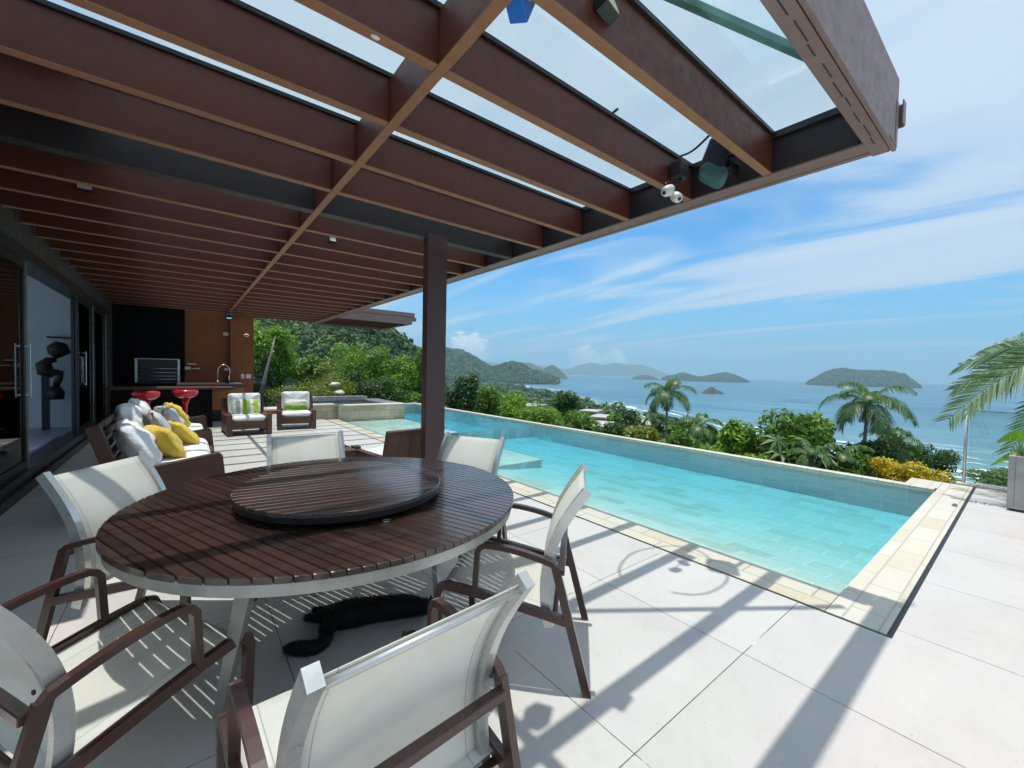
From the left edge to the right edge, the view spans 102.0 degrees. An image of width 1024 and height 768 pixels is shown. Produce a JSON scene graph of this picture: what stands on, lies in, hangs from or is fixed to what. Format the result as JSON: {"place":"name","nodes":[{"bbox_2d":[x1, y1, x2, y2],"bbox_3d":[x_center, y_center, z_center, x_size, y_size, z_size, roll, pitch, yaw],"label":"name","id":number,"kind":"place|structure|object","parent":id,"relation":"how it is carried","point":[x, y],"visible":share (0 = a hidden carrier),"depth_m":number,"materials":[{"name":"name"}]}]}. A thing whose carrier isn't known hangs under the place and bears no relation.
{"place":"outdoors","nodes":[
{"label":"outdoors","id":0,"kind":"place"},
{"bbox_2d":[29,436,58,452],"bbox_3d":[-7.983,0.980,6.166,1.350,0.010,2.300,0,2,-38],"label":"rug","id":1,"kind":"object","parent":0,"point":[35,443],"visible":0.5,"depth_m":6.90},
{"bbox_2d":[445,351,481,381],"bbox_3d":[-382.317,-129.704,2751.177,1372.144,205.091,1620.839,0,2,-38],"label":"hill","id":2,"kind":"structure","parent":0,"point":[456,368],"depth_m":2275.08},
{"bbox_2d":[420,347,500,382],"bbox_3d":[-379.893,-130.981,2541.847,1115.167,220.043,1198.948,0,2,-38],"label":"forest","id":3,"kind":"object","parent":2,"relation":"on","point":[469,362],"visible":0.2,"depth_m":2297.21,"materials":[{"name":"green plant"}]},
{"bbox_2d":[0,407,1023,767],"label":"floor","id":4,"kind":"structure","parent":0,"point":[690,663],"depth_m":2.07,"materials":[{"name":"white tile"}]},
{"bbox_2d":[0,205,253,515],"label":"house","id":5,"kind":"structure","parent":4,"relation":"on","point":[45,290],"depth_m":8.25,"materials":[{"name":"brown glass"}]},
{"bbox_2d":[0,246,31,486],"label":"door","id":6,"kind":"structure","parent":5,"relation":"in","point":[14,408],"depth_m":4.33,"materials":[{"name":"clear glass"}]},
{"bbox_2d":[35,341,70,429],"bbox_3d":[-9.100,0.025,8.238,0.488,1.761,0.323,0,2,-38],"label":"sculpture","id":7,"kind":"object","parent":5,"relation":"on","point":[45,369],"visible":0.99,"depth_m":8.16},
{"bbox_2d":[70,297,75,432],"bbox_3d":[-7.879,-0.340,7.593,0.052,2.300,1.500,0,2,-38],"label":"door","id":8,"kind":"structure","parent":5,"relation":"in","point":[72,303],"depth_m":7.01,"materials":[{"name":"black glass"}]},
{"bbox_2d":[74,296,94,433],"bbox_3d":[-7.702,-0.334,7.510,0.085,2.300,1.450,0,2,-38],"label":"door","id":9,"kind":"structure","parent":5,"relation":"in","point":[84,312],"depth_m":7.37,"materials":[{"name":"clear glass"}]},
{"bbox_2d":[94,307,106,422],"bbox_3d":[-8.755,-0.395,8.811,0.052,2.300,1.500,0,2,-38],"label":"door","id":10,"kind":"structure","parent":5,"relation":"in","point":[100,347],"depth_m":8.88,"materials":[{"name":"black glass"}]},
{"bbox_2d":[135,358,179,383],"bbox_3d":[-9.068,-0.328,10.620,0.880,0.645,0.073,0,2,-38],"label":"barbecue grill","id":11,"kind":"object","parent":5,"relation":"attached to","point":[154,371],"visible":0.88,"depth_m":10.62,"materials":[{"name":"metal"}]},
{"bbox_2d":[0,568,255,767],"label":"dining chair","id":12,"kind":"object","parent":4,"relation":"on","point":[85,696],"visible":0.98,"depth_m":1.26,"materials":[{"name":"fabric"}]},
{"bbox_2d":[130,390,160,404],"bbox_3d":[-6.284,0.573,7.118,0.450,0.910,0.440,2,2,32],"label":"bar stool","id":13,"kind":"object","parent":4,"relation":"on","point":[147,396],"visible":0.47,"depth_m":6.99,"materials":[{"name":"red plastic"}]},
{"bbox_2d":[35,451,257,640],"bbox_3d":[-1.847,0.851,2.171,0.714,0.902,0.598,1,2,-2],"label":"dining chair","id":14,"kind":"object","parent":4,"relation":"on","point":[88,502],"visible":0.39,"depth_m":1.96,"materials":[{"name":"fabric"}]},
{"bbox_2d":[84,397,224,488],"bbox_3d":[-4.485,0.716,5.416,1.020,0.860,4.000,0,2,-38],"label":"sofa","id":15,"kind":"object","parent":4,"relation":"on","point":[202,460],"visible":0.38,"depth_m":4.01,"materials":[{"name":"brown wood"}]},
{"bbox_2d":[114,403,143,427],"bbox_3d":[-4.464,0.473,4.910,0.348,0.496,0.624,0,2,-38],"label":"throw pillow","id":16,"kind":"object","parent":15,"relation":"on","point":[130,411],"visible":0.34,"depth_m":4.72,"materials":[{"name":"grey fabric"}]},
{"bbox_2d":[115,419,162,464],"bbox_3d":[-3.701,0.607,4.114,0.364,0.506,0.630,0,2,-38],"label":"throw pillow","id":17,"kind":"object","parent":15,"relation":"on","point":[132,437],"visible":0.74,"depth_m":3.92,"materials":[{"name":"grey fabric"}]},
{"bbox_2d":[141,409,170,429],"bbox_3d":[-4.035,0.493,4.740,0.464,0.401,0.298,2,2,36],"label":"throw pillow","id":18,"kind":"object","parent":15,"relation":"on","point":[151,417],"visible":0.4,"depth_m":4.59,"materials":[{"name":"grey fabric"}]},
{"bbox_2d":[142,425,185,457],"bbox_3d":[-3.633,0.620,4.325,0.467,0.406,0.301,2,2,27],"label":"throw pillow","id":19,"kind":"object","parent":15,"relation":"on","point":[168,441],"visible":0.65,"depth_m":4.21,"materials":[{"name":"yellow fabric"}]},
{"bbox_2d":[153,406,184,423],"bbox_3d":[-4.656,0.481,5.655,0.464,0.383,0.284,2,2,31],"label":"throw pillow","id":20,"kind":"object","parent":15,"relation":"on","point":[167,413],"visible":0.55,"depth_m":5.51,"materials":[{"name":"grey fabric"}]},
{"bbox_2d":[163,402,190,426],"bbox_3d":[-5.046,0.460,6.234,0.460,0.384,0.288,3,2,39],"label":"throw pillow","id":21,"kind":"object","parent":15,"relation":"on","point":[182,414],"visible":0.56,"depth_m":6.13,"materials":[{"name":"yellow fabric"}]},
{"bbox_2d":[167,421,199,444],"bbox_3d":[-4.037,0.611,5.063,0.440,0.352,0.288,2,2,31],"label":"throw pillow","id":22,"kind":"object","parent":15,"relation":"on","point":[184,433],"visible":0.69,"depth_m":4.95,"materials":[{"name":"yellow fabric"}]},
{"bbox_2d":[106,386,234,432],"bbox_3d":[-7.550,0.516,9.304,2.130,0.900,1.010,0,2,-38],"label":"bar counter","id":23,"kind":"object","parent":4,"relation":"on","point":[200,404],"visible":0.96,"depth_m":9.02,"materials":[{"name":"brown wood"}]},
{"bbox_2d":[172,389,198,414],"bbox_3d":[-6.073,0.559,7.722,0.450,0.910,0.440,1,2,-8],"label":"bar stool","id":24,"kind":"object","parent":4,"relation":"on","point":[184,395],"visible":0.64,"depth_m":7.65,"materials":[{"name":"red plastic"}]},
{"bbox_2d":[177,382,245,421],"bbox_3d":[-7.752,0.446,10.693,1.380,0.950,1.340,0,2,-38],"label":"kitchen counter","id":25,"kind":"object","parent":4,"relation":"on","point":[218,395],"visible":0.56,"depth_m":10.35,"materials":[{"name":"wood"}]},
{"bbox_2d":[221,393,271,436],"bbox_3d":[-5.579,0.612,8.705,0.780,0.827,0.917,0,2,-41],"label":"armchair","id":26,"kind":"object","parent":4,"relation":"on","point":[231,420],"visible":0.86,"depth_m":8.57,"materials":[{"name":"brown wood"}]},
{"bbox_2d":[232,399,259,413],"bbox_3d":[-5.608,0.488,8.764,0.501,0.329,0.179,0,2,-38],"label":"throw pillow","id":27,"kind":"object","parent":26,"relation":"on","point":[246,406],"visible":1,"depth_m":8.72,"materials":[{"name":"fabric"}]},
{"bbox_2d":[277,391,315,429],"bbox_3d":[-5.050,0.594,9.698,0.780,0.827,0.916,0,2,-30],"label":"armchair","id":28,"kind":"object","parent":4,"relation":"on","point":[308,415],"visible":0.9,"depth_m":9.48,"materials":[{"name":"white fabric"}]},
{"bbox_2d":[284,399,307,409],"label":"throw pillow","id":29,"kind":"object","parent":28,"relation":"on","point":[296,404],"visible":0.91,"depth_m":9.70,"materials":[{"name":"green fabric"}]},
{"bbox_2d":[95,457,513,718],"bbox_3d":[-0.885,0.940,2.132,1.772,0.772,1.770,0,2,-38],"label":"dining table","id":30,"kind":"object","parent":4,"relation":"on","point":[200,538],"visible":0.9,"depth_m":1.53,"materials":[{"name":"brown wood"}]},
{"bbox_2d":[231,461,439,524],"bbox_3d":[-0.836,0.520,2.069,0.940,0.068,0.938,0,2,-38],"label":"lazy susan","id":31,"kind":"object","parent":30,"relation":"on","point":[331,493],"visible":1,"depth_m":1.89,"materials":[{"name":"brown wood"}]},
{"bbox_2d":[266,430,344,464],"bbox_3d":[-1.447,0.836,2.972,0.598,0.902,0.714,0,2,-31],"label":"dining chair","id":32,"kind":"object","parent":4,"relation":"on","point":[283,450],"visible":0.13,"depth_m":3.15,"materials":[{"name":"fabric"}]},
{"bbox_2d":[282,592,433,658],"bbox_3d":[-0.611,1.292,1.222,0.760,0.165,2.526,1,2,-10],"label":"cat","id":33,"kind":"object","parent":4,"relation":"on","point":[355,612],"visible":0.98,"depth_m":2.24},
{"bbox_2d":[313,395,405,421],"bbox_3d":[-5.239,1.079,12.709,3.020,1.270,2.670,0,2,-38],"label":"hot tub","id":34,"kind":"object","parent":4,"relation":"on","point":[379,409],"visible":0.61,"depth_m":11.95,"materials":[{"name":"stone"}]},
{"bbox_2d":[216,570,534,767],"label":"dining chair","id":35,"kind":"object","parent":4,"relation":"on","point":[425,697],"visible":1,"depth_m":1.00,"materials":[{"name":"fabric"}]},
{"bbox_2d":[351,427,444,457],"bbox_3d":[-1.425,0.861,5.158,0.916,0.714,0.780,3,2,45],"label":"armchair","id":36,"kind":"object","parent":4,"relation":"on","point":[403,443],"visible":0.44,"depth_m":4.79,"materials":[{"name":"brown wood"}]},
{"bbox_2d":[0,0,905,459],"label":"pergola","id":37,"kind":"object","parent":4,"relation":"on","point":[216,188],"visible":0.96,"depth_m":2.83,"materials":[{"name":"brown wood"}]},
{"bbox_2d":[315,308,415,329],"bbox_3d":[-4.800,-2.074,13.569,2.410,0.460,2.640,0,2,-38],"label":"roof canopy","id":38,"kind":"object","parent":37,"relation":"attached to","point":[375,319],"visible":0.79,"depth_m":12.94,"materials":[{"name":"metal"}]},
{"bbox_2d":[506,0,534,23],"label":"blue lantern","id":39,"kind":"object","parent":37,"relation":"hanging from","point":[519,11],"visible":1,"depth_m":1.66,"materials":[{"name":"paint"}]},
{"bbox_2d":[593,0,618,25],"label":"floodlight","id":40,"kind":"object","parent":37,"relation":"attached to","point":[607,11],"visible":1,"depth_m":1.74,"materials":[{"name":"black plastic"}]},
{"bbox_2d":[669,158,688,182],"bbox_3d":[1.276,-1.628,3.166,0.120,0.120,0.090,0,2,-38],"label":"junction box","id":41,"kind":"object","parent":37,"relation":"attached to","point":[679,168],"visible":0.96,"depth_m":3.13,"materials":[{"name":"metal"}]},
{"bbox_2d":[698,138,738,188],"bbox_3d":[1.504,-1.598,3.054,0.242,0.321,0.330,3,2,38],"label":"loudspeaker","id":42,"kind":"object","parent":37,"relation":"attached to","point":[713,171],"visible":0.98,"depth_m":2.94,"materials":[{"name":"black plastic"}]},
{"bbox_2d":[664,0,803,61],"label":"roof brace","id":43,"kind":"object","parent":37,"relation":"attached to","point":[740,26],"depth_m":2.47,"materials":[{"name":"teal metal"}]},
{"bbox_2d":[437,431,506,559],"bbox_3d":[-0.436,0.855,3.046,0.598,0.902,0.715,2,2,25],"label":"dining chair","id":44,"kind":"object","parent":4,"relation":"on","point":[482,453],"visible":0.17,"depth_m":3.22,"materials":[{"name":"fabric"}]},
{"bbox_2d":[434,463,590,698],"bbox_3d":[0.045,0.892,2.120,0.714,0.902,0.598,1,2,9],"label":"dining chair","id":45,"kind":"object","parent":4,"relation":"on","point":[490,567],"visible":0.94,"depth_m":1.92,"materials":[{"name":"fabric"}]},
{"bbox_2d":[327,403,975,638],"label":"swimming pool","id":46,"kind":"structure","parent":4,"relation":"in","point":[861,550],"depth_m":5.18,"materials":[{"name":"liquid"}]},
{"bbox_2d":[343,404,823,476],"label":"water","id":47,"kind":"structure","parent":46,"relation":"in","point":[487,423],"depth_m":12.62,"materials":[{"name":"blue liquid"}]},
{"bbox_2d":[931,332,1023,455],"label":"potted palm","id":48,"kind":"object","parent":4,"relation":"on","point":[1012,357],"visible":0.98,"depth_m":4.92,"materials":[{"name":"green plant"}]},
{"bbox_2d":[955,410,1019,491],"bbox_3d":[7.197,1.067,4.238,0.140,1.319,3.620,0,2,-38],"label":"glass fence","id":49,"kind":"object","parent":4,"relation":"on","point":[973,485],"visible":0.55,"depth_m":5.58,"materials":[{"name":"glass"}]},
{"bbox_2d":[1006,450,1023,512],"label":"planter","id":50,"kind":"object","parent":4,"relation":"on","point":[1015,493],"visible":0.79,"depth_m":4.49,"materials":[{"name":"concrete"}]},
{"bbox_2d":[990,430,1023,465],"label":"broad leaf plant","id":51,"kind":"object","parent":50,"relation":"in","point":[1017,435],"visible":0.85,"depth_m":4.68,"materials":[{"name":"green plant"}]},
{"bbox_2d":[258,373,771,452],"bbox_3d":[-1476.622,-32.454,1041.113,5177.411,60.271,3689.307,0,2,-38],"label":"terrain","id":52,"kind":"structure","parent":0,"point":[487,384],"depth_m":1061.67,"materials":[{"name":"green plant"}]},
{"bbox_2d":[253,339,279,404],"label":"broadleaf tree","id":53,"kind":"object","parent":52,"relation":"on","point":[258,373],"visible":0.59,"depth_m":22.80,"materials":[{"name":"green plant"}]},
{"bbox_2d":[254,319,298,406],"bbox_3d":[-14.129,-0.866,24.097,3.266,5.600,3.224,0,2,-38],"label":"broadleaf tree","id":54,"kind":"object","parent":52,"relation":"on","point":[282,344],"visible":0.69,"depth_m":23.77,"materials":[{"name":"green plant"}]},
{"bbox_2d":[262,350,329,406],"bbox_3d":[-13.863,-0.344,26.196,4.278,4.692,3.830,0,2,-38],"label":"broadleaf tree","id":55,"kind":"object","parent":52,"relation":"on","point":[284,379],"visible":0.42,"depth_m":25.93,"materials":[{"name":"green plant"}]},
{"bbox_2d":[264,383,333,401],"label":"broadleaf tree","id":56,"kind":"object","parent":52,"relation":"on","point":[315,392],"visible":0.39,"depth_m":21.83,"materials":[{"name":"green plant"}]},
{"bbox_2d":[286,358,347,390],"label":"broadleaf tree","id":57,"kind":"object","parent":52,"relation":"on","point":[331,371],"visible":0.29,"depth_m":26.92,"materials":[{"name":"green plant"}]},
{"bbox_2d":[293,372,358,395],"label":"broadleaf tree","id":58,"kind":"object","parent":52,"relation":"on","point":[347,390],"visible":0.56,"depth_m":23.62,"materials":[{"name":"green plant"}]},
{"bbox_2d":[328,342,374,385],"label":"broadleaf tree","id":59,"kind":"object","parent":52,"relation":"on","point":[349,366],"visible":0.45,"depth_m":33.27,"materials":[{"name":"green plant"}]},
{"bbox_2d":[336,369,382,398],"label":"broadleaf tree","id":60,"kind":"object","parent":52,"relation":"on","point":[363,385],"visible":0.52,"depth_m":25.68,"materials":[{"name":"green plant"}]},
{"bbox_2d":[357,344,404,397],"bbox_3d":[-10.584,0.558,34.093,4.850,7.715,3.795,0,2,-38],"label":"broadleaf tree","id":61,"kind":"object","parent":52,"relation":"on","point":[379,357],"visible":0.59,"depth_m":33.19,"materials":[{"name":"green plant"}]},
{"bbox_2d":[365,375,410,402],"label":"broadleaf tree","id":62,"kind":"object","parent":52,"relation":"on","point":[385,393],"visible":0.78,"depth_m":26.66,"materials":[{"name":"green plant"}]},
{"bbox_2d":[378,355,420,400],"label":"broadleaf tree","id":63,"kind":"object","parent":52,"relation":"on","point":[400,379],"visible":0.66,"depth_m":32.67,"materials":[{"name":"green plant"}]},
{"bbox_2d":[404,348,421,402],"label":"broadleaf tree","id":64,"kind":"object","parent":52,"relation":"on","point":[417,361],"visible":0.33,"depth_m":33.37,"materials":[{"name":"green plant"}]},
{"bbox_2d":[445,368,478,411],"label":"broadleaf tree","id":65,"kind":"object","parent":52,"relation":"on","point":[463,394],"visible":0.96,"depth_m":21.62,"materials":[{"name":"green plant"}]},
{"bbox_2d":[470,384,502,414],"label":"broadleaf tree","id":66,"kind":"object","parent":52,"relation":"on","point":[485,399],"visible":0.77,"depth_m":25.64,"materials":[{"name":"green plant"}]},
{"bbox_2d":[487,389,530,419],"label":"broadleaf tree","id":67,"kind":"object","parent":52,"relation":"on","point":[512,405],"visible":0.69,"depth_m":26.34,"materials":[{"name":"green plant"}]},
{"bbox_2d":[513,401,565,426],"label":"broadleaf tree","id":68,"kind":"object","parent":52,"relation":"on","point":[542,414],"visible":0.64,"depth_m":23.45,"materials":[{"name":"green plant"}]},
{"bbox_2d":[550,389,582,425],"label":"broadleaf tree","id":69,"kind":"object","parent":52,"relation":"on","point":[567,400],"visible":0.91,"depth_m":33.61,"materials":[{"name":"green plant"}]},
{"bbox_2d":[564,409,601,431],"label":"broadleaf tree","id":70,"kind":"object","parent":52,"relation":"on","point":[576,419],"visible":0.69,"depth_m":20.60,"materials":[{"name":"green plant"}]},
{"bbox_2d":[595,421,635,435],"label":"broadleaf tree","id":71,"kind":"object","parent":52,"relation":"on","point":[616,429],"visible":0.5,"depth_m":18.60,"materials":[{"name":"green plant"}]},
{"bbox_2d":[620,410,643,426],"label":"broadleaf tree","id":72,"kind":"object","parent":52,"relation":"on","point":[629,418],"visible":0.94,"depth_m":98.86,"materials":[{"name":"green plant"}]},
{"bbox_2d":[622,424,666,443],"bbox_3d":[4.799,3.273,15.109,1.865,3.738,1.835,0,2,-38],"label":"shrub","id":73,"kind":"object","parent":52,"relation":"on","point":[646,432],"visible":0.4,"depth_m":14.55,"materials":[{"name":"green plant"}]},
{"bbox_2d":[650,414,667,437],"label":"broadleaf tree","id":74,"kind":"object","parent":52,"relation":"on","point":[658,422],"visible":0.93,"depth_m":98.64,"materials":[{"name":"green plant"}]},
{"bbox_2d":[644,379,696,439],"bbox_3d":[9.060,3.619,24.022,2.885,7.867,2.996,2,2,30],"label":"palm tree","id":75,"kind":"object","parent":52,"relation":"on","point":[663,398],"visible":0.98,"depth_m":23.61,"materials":[{"name":"green plant"}]},
{"bbox_2d":[664,429,699,447],"bbox_3d":[5.449,3.158,13.468,1.388,3.474,1.372,1,2,-17],"label":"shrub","id":76,"kind":"object","parent":52,"relation":"on","point":[678,437],"visible":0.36,"depth_m":13.16,"materials":[{"name":"green plant"}]},
{"bbox_2d":[403,381,990,484],"bbox_3d":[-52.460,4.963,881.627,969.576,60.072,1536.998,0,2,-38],"label":"forest","id":77,"kind":"object","parent":52,"relation":"on","point":[601,406],"visible":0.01,"depth_m":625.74,"materials":[{"name":"green plant"}]},
{"bbox_2d":[678,413,723,448],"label":"palm tree","id":78,"kind":"object","parent":52,"relation":"on","point":[696,430],"visible":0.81,"depth_m":15.73,"materials":[{"name":"green plant"}]},
{"bbox_2d":[713,417,747,455],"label":"broadleaf tree","id":79,"kind":"object","parent":52,"relation":"on","point":[732,439],"visible":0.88,"depth_m":13.77,"materials":[{"name":"green plant"}]},
{"bbox_2d":[734,420,770,458],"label":"broadleaf tree","id":80,"kind":"object","parent":52,"relation":"on","point":[752,438],"visible":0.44,"depth_m":14.60,"materials":[{"name":"green plant"}]},
{"bbox_2d":[749,406,837,468],"bbox_3d":[8.905,3.070,13.283,2.986,4.717,2.402,0,2,-38],"label":"broadleaf tree","id":81,"kind":"object","parent":52,"relation":"on","point":[783,435],"visible":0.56,"depth_m":13.08,"materials":[{"name":"green plant"}]},
{"bbox_2d":[786,439,833,470],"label":"palm tree","id":82,"kind":"object","parent":52,"relation":"on","point":[809,452],"visible":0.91,"depth_m":11.87,"materials":[{"name":"green plant"}]},
{"bbox_2d":[815,442,874,475],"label":"palm tree","id":83,"kind":"object","parent":52,"relation":"on","point":[841,456],"visible":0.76,"depth_m":12.69,"materials":[{"name":"green plant"}]},
{"bbox_2d":[820,450,875,475],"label":"broadleaf tree","id":84,"kind":"object","parent":52,"relation":"on","point":[849,467],"visible":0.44,"depth_m":12.53,"materials":[{"name":"green plant"}]},
{"bbox_2d":[818,381,918,451],"bbox_3d":[14.576,3.474,17.056,2.822,7.145,2.985,1,2,-17],"label":"palm tree","id":85,"kind":"object","parent":52,"relation":"on","point":[848,412],"visible":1,"depth_m":16.54,"materials":[{"name":"green plant"}]},
{"bbox_2d":[839,435,905,477],"bbox_3d":[14.647,4.546,17.116,1.727,4.992,2.341,1,2,-19],"label":"broadleaf tree","id":86,"kind":"object","parent":52,"relation":"on","point":[877,447],"visible":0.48,"depth_m":16.49,"materials":[{"name":"green plant"}]},
{"bbox_2d":[858,428,924,465],"bbox_3d":[17.289,4.928,19.118,2.291,5.968,2.156,2,2,21],"label":"palm tree","id":87,"kind":"object","parent":52,"relation":"on","point":[905,452],"visible":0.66,"depth_m":18.55,"materials":[{"name":"green plant"}]},
{"bbox_2d":[867,456,937,481],"bbox_3d":[11.236,3.831,12.028,1.456,3.428,1.553,2,2,15],"label":"croton shrub","id":88,"kind":"object","parent":52,"relation":"on","point":[898,471],"visible":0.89,"depth_m":11.84,"materials":[{"name":"yellow plant"}]},
{"bbox_2d":[895,438,939,467],"bbox_3d":[20.101,5.779,21.154,2.339,6.009,2.488,1,2,-2],"label":"shrub","id":89,"kind":"object","parent":52,"relation":"on","point":[924,456],"visible":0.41,"depth_m":20.39,"materials":[{"name":"green plant"}]},
{"bbox_2d":[919,468,956,483],"bbox_3d":[12.617,4.215,12.574,1.367,3.414,1.077,0,2,-38],"label":"croton shrub","id":90,"kind":"object","parent":52,"relation":"on","point":[942,478],"visible":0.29,"depth_m":12.34,"materials":[{"name":"yellow plant"}]},
{"bbox_2d":[925,449,962,472],"bbox_3d":[21.784,6.164,21.135,1.727,5.822,1.632,1,2,-8],"label":"shrub","id":91,"kind":"object","parent":52,"relation":"on","point":[944,459],"visible":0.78,"depth_m":20.79,"materials":[{"name":"green plant"}]},
{"bbox_2d":[957,467,1007,486],"bbox_3d":[18.880,5.485,16.038,2.420,4.554,2.230,1,2,-10],"label":"shrub","id":92,"kind":"object","parent":52,"relation":"on","point":[997,477],"visible":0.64,"depth_m":15.97,"materials":[{"name":"green plant"}]},
{"bbox_2d":[501,367,557,384],"bbox_3d":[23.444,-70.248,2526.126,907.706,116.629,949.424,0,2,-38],"label":"hill","id":93,"kind":"structure","parent":0,"point":[528,383],"depth_m":2111.37,"materials":[{"name":"green plant"}]},
{"bbox_2d":[485,361,560,383],"bbox_3d":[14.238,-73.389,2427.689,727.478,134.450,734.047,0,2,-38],"label":"forest","id":94,"kind":"object","parent":93,"relation":"on","point":[518,379],"visible":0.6,"depth_m":2264.66,"materials":[{"name":"green plant"}]},
{"bbox_2d":[48,0,1023,386],"label":"sky","id":95,"kind":"structure","parent":0,"point":[909,260],"materials":[{"name":"blue"}]},
{"bbox_2d":[485,362,667,376],"bbox_3d":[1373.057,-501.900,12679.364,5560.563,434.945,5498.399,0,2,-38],"label":"hill","id":96,"kind":"structure","parent":0,"point":[609,369],"depth_m":12360.74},
{"bbox_2d":[516,376,1023,483],"bbox_3d":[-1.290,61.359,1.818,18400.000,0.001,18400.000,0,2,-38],"label":"sea","id":97,"kind":"structure","parent":0,"point":[751,401],"depth_m":915.50,"materials":[{"name":"liquid"}]},
{"bbox_2d":[661,375,748,382],"bbox_3d":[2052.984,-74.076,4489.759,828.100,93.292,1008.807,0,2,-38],"label":"island","id":98,"kind":"structure","parent":97,"relation":"on","point":[708,381],"depth_m":4258.31,"materials":[{"name":"green plant"}]},
{"bbox_2d":[662,372,748,381],"bbox_3d":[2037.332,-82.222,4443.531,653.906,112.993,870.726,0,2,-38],"label":"forest","id":99,"kind":"object","parent":98,"relation":"on","point":[713,375],"visible":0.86,"depth_m":4344.68,"materials":[{"name":"green plant"}]},
{"bbox_2d":[806,371,912,387],"bbox_3d":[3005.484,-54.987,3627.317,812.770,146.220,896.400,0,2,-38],"label":"island","id":100,"kind":"structure","parent":97,"relation":"on","point":[855,381],"depth_m":3412.77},
{"bbox_2d":[805,368,921,387],"bbox_3d":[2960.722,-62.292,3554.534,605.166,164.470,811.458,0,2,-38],"label":"forest","id":101,"kind":"object","parent":100,"relation":"on","point":[887,380],"visible":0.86,"depth_m":3462.60,"materials":[{"name":"green plant"}]},
{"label":"hill","id":102,"kind":"structure","parent":0,"visible":0},
{"bbox_2d":[254,318,448,404],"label":"forest","id":103,"kind":"object","parent":102,"relation":"on","point":[311,335],"visible":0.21,"depth_m":203.48,"materials":[{"name":"green plant"}]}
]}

